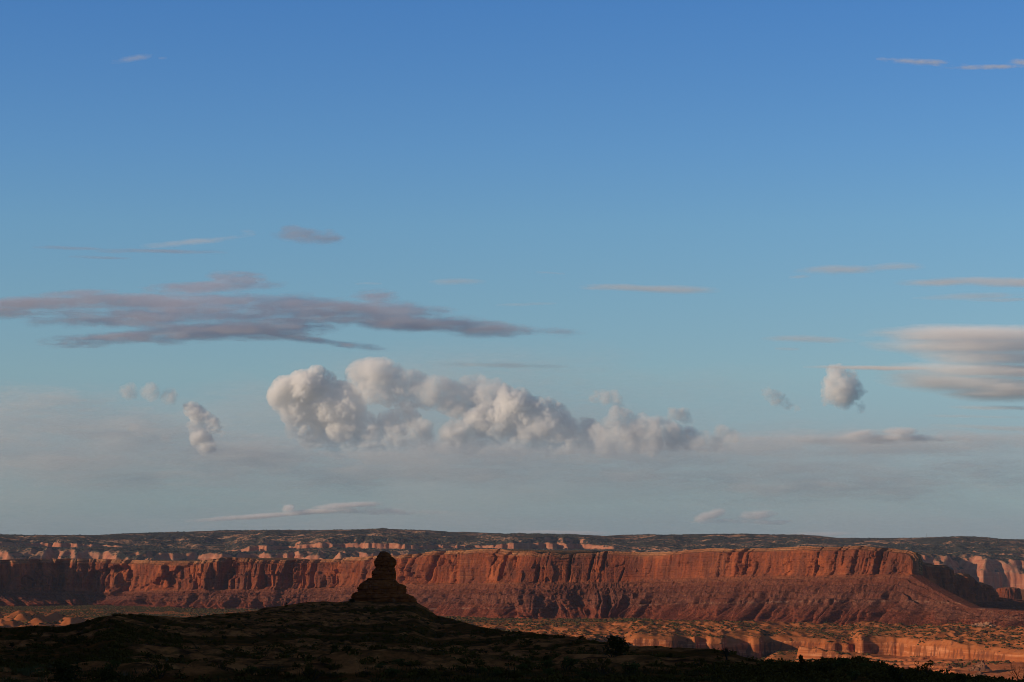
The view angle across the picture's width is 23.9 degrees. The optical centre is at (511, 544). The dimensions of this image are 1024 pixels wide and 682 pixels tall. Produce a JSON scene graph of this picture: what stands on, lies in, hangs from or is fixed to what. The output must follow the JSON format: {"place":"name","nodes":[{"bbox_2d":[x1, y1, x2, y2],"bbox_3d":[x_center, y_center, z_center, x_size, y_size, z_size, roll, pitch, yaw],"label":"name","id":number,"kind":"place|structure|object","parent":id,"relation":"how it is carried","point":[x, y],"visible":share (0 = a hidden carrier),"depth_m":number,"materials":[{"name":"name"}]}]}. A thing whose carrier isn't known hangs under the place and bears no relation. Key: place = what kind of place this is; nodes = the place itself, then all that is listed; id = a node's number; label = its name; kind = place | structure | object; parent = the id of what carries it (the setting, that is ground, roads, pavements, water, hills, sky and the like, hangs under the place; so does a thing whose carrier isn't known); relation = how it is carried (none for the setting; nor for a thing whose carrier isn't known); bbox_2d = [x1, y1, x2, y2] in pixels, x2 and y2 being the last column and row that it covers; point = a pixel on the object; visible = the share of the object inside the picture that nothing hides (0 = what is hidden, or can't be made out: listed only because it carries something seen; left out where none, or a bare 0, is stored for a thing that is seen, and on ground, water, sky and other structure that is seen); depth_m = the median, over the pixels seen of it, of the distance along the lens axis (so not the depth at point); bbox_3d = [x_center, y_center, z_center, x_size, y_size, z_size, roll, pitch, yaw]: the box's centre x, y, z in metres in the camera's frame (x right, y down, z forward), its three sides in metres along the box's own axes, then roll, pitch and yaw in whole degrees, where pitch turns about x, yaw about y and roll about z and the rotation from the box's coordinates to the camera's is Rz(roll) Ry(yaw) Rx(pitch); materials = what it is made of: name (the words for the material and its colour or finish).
{"place":"outdoors","nodes":[
{"label":"outdoors","id":0,"kind":"place"},
{"bbox_2d":[0,600,889,681],"bbox_3d":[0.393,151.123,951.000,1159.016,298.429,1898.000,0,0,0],"label":"hill","id":1,"kind":"structure","parent":0,"point":[351,663],"depth_m":418.47,"materials":[{"name":"black soil"}]},
{"bbox_2d":[0,664,43,681],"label":"grass","id":2,"kind":"structure","parent":1,"relation":"on","point":[23,671],"depth_m":222.55,"materials":[{"name":"black plant"}]},
{"bbox_2d":[51,660,83,681],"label":"bush","id":3,"kind":"object","parent":1,"relation":"on","point":[63,673],"visible":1,"depth_m":213.95,"materials":[{"name":"green plant"}]},
{"bbox_2d":[147,656,173,678],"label":"bush","id":4,"kind":"object","parent":1,"relation":"on","point":[165,666],"visible":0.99,"depth_m":199.94,"materials":[{"name":"green plant"}]},
{"bbox_2d":[204,658,235,670],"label":"bush","id":5,"kind":"object","parent":1,"relation":"on","point":[223,663],"visible":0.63,"depth_m":204.95,"materials":[{"name":"green plant"}]},
{"bbox_2d":[299,661,324,679],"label":"shrub","id":6,"kind":"object","parent":1,"relation":"on","point":[308,668],"visible":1,"depth_m":194.60,"materials":[{"name":"green plant"}]},
{"bbox_2d":[321,663,342,669],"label":"shrub","id":7,"kind":"object","parent":1,"relation":"on","point":[332,666],"visible":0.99,"depth_m":199.49,"materials":[{"name":"green plant"}]},
{"bbox_2d":[330,645,357,653],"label":"bush","id":8,"kind":"object","parent":1,"relation":"on","point":[342,649],"visible":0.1,"depth_m":268.38,"materials":[{"name":"green plant"}]},
{"bbox_2d":[355,666,373,676],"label":"shrub","id":9,"kind":"object","parent":1,"relation":"on","point":[363,673],"visible":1,"depth_m":195.33,"materials":[{"name":"green plant"}]},
{"bbox_2d":[374,663,386,667],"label":"shrub","id":10,"kind":"object","parent":1,"relation":"on","point":[380,665],"visible":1,"depth_m":200.63,"materials":[{"name":"green plant"}]},
{"bbox_2d":[351,551,416,601],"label":"rock spire","id":11,"kind":"object","parent":1,"relation":"on","point":[382,584],"visible":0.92,"depth_m":993.67,"materials":[{"name":"stone"}]},
{"bbox_2d":[391,658,409,665],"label":"bush","id":12,"kind":"object","parent":1,"relation":"on","point":[402,663],"visible":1,"depth_m":203.41,"materials":[{"name":"green plant"}]},
{"bbox_2d":[50,665,936,681],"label":"grass","id":13,"kind":"structure","parent":1,"relation":"on","point":[596,674],"depth_m":197.56,"materials":[{"name":"black plant"}]},
{"bbox_2d":[0,601,1023,681],"bbox_3d":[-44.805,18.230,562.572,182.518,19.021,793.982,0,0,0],"label":"scrub","id":14,"kind":"object","parent":1,"relation":"on","point":[745,675],"visible":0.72,"depth_m":289.42,"materials":[{"name":"green plant"}]},
{"bbox_2d":[558,655,579,669],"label":"shrub","id":15,"kind":"object","parent":1,"relation":"on","point":[572,662],"visible":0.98,"depth_m":213.57,"materials":[{"name":"green plant"}]},
{"bbox_2d":[577,659,595,668],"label":"shrub","id":16,"kind":"object","parent":1,"relation":"on","point":[587,666],"visible":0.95,"depth_m":214.25,"materials":[{"name":"green plant"}]},
{"bbox_2d":[587,658,616,674],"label":"shrub","id":17,"kind":"object","parent":1,"relation":"on","point":[603,665],"visible":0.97,"depth_m":203.46,"materials":[{"name":"green plant"}]},
{"bbox_2d":[596,635,630,657],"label":"bush","id":18,"kind":"object","parent":1,"relation":"on","point":[616,644],"visible":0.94,"depth_m":254.15,"materials":[{"name":"green plant"}]},
{"bbox_2d":[620,660,639,674],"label":"shrub","id":19,"kind":"object","parent":1,"relation":"on","point":[632,668],"visible":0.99,"depth_m":206.86,"materials":[{"name":"green plant"}]},
{"bbox_2d":[720,648,730,662],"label":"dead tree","id":20,"kind":"object","parent":1,"relation":"on","point":[725,651],"visible":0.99,"depth_m":238.02,"materials":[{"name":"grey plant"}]},
{"bbox_2d":[765,658,777,664],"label":"bush","id":21,"kind":"object","parent":1,"relation":"on","point":[771,660],"visible":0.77,"depth_m":239.71,"materials":[{"name":"green plant"}]},
{"bbox_2d":[793,654,813,671],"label":"juniper","id":22,"kind":"object","parent":1,"relation":"on","point":[801,658],"visible":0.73,"depth_m":206.54,"materials":[{"name":"green plant"}]},
{"bbox_2d":[831,656,851,666],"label":"shrub","id":23,"kind":"object","parent":1,"relation":"on","point":[840,661],"visible":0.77,"depth_m":215.29,"materials":[{"name":"green plant"}]},
{"bbox_2d":[905,660,933,674],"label":"shrub","id":24,"kind":"object","parent":1,"relation":"on","point":[925,668],"visible":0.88,"depth_m":205.90,"materials":[{"name":"green plant"}]},
{"bbox_2d":[1004,662,1023,679],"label":"dead tree","id":25,"kind":"object","parent":1,"relation":"on","point":[1017,673],"visible":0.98,"depth_m":199.20,"materials":[{"name":"grey plant"}]},
{"bbox_2d":[0,528,1023,589],"bbox_3d":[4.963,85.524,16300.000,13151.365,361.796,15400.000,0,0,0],"label":"plateau","id":26,"kind":"structure","parent":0,"point":[995,573],"depth_m":11868.02,"materials":[{"name":"brown stone"}]},
{"bbox_2d":[0,528,1023,589],"bbox_3d":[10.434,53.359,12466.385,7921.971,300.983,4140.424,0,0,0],"label":"scrub","id":27,"kind":"object","parent":26,"relation":"on","point":[556,535],"visible":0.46,"depth_m":12173.84,"materials":[{"name":"green plant"}]},
{"bbox_2d":[0,590,1023,680],"bbox_3d":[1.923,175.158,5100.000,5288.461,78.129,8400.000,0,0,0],"label":"ground","id":28,"kind":"structure","parent":0,"point":[743,642],"depth_m":4516.77,"materials":[{"name":"orange soil"}]},
{"bbox_2d":[0,546,1023,627],"bbox_3d":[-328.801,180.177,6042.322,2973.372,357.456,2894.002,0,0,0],"label":"mesa","id":29,"kind":"structure","parent":28,"relation":"on","point":[840,586],"depth_m":5754.23,"materials":[{"name":"stone"}]},
{"bbox_2d":[922,561,1023,609],"bbox_3d":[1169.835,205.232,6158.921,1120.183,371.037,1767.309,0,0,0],"label":"mesa flank","id":30,"kind":"object","parent":29,"relation":"attached to","point":[968,588],"visible":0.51,"depth_m":5889.16,"materials":[{"name":"stone"}]},
{"bbox_2d":[0,605,1023,669],"bbox_3d":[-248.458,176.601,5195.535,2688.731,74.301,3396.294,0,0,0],"label":"scrub","id":31,"kind":"object","parent":28,"relation":"on","point":[85,608],"visible":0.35,"depth_m":5013.91,"materials":[{"name":"green plant"}]},
{"bbox_2d":[972,671,985,676],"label":"rubble pile","id":32,"kind":"object","parent":28,"relation":"on","point":[979,673],"visible":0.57,"depth_m":3613.33,"materials":[{"name":"brown stone"}]},
{"bbox_2d":[968,660,991,670],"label":"rubble pile","id":33,"kind":"object","parent":28,"relation":"on","point":[980,666],"visible":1,"depth_m":3746.29,"materials":[{"name":"beige stone"}]},
{"bbox_2d":[971,621,996,626],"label":"rubble mound","id":34,"kind":"object","parent":28,"relation":"on","point":[985,623],"visible":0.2,"depth_m":4809.26,"materials":[{"name":"beige stone"}]},
{"bbox_2d":[0,0,1023,538],"label":"sky","id":35,"kind":"structure","parent":0,"point":[581,267],"materials":[{"name":"blue"}]},
{"bbox_2d":[996,587,1021,599],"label":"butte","id":36,"kind":"object","parent":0,"point":[1013,593],"visible":0.45,"depth_m":6624.85,"materials":[{"name":"stone"}]}
]}

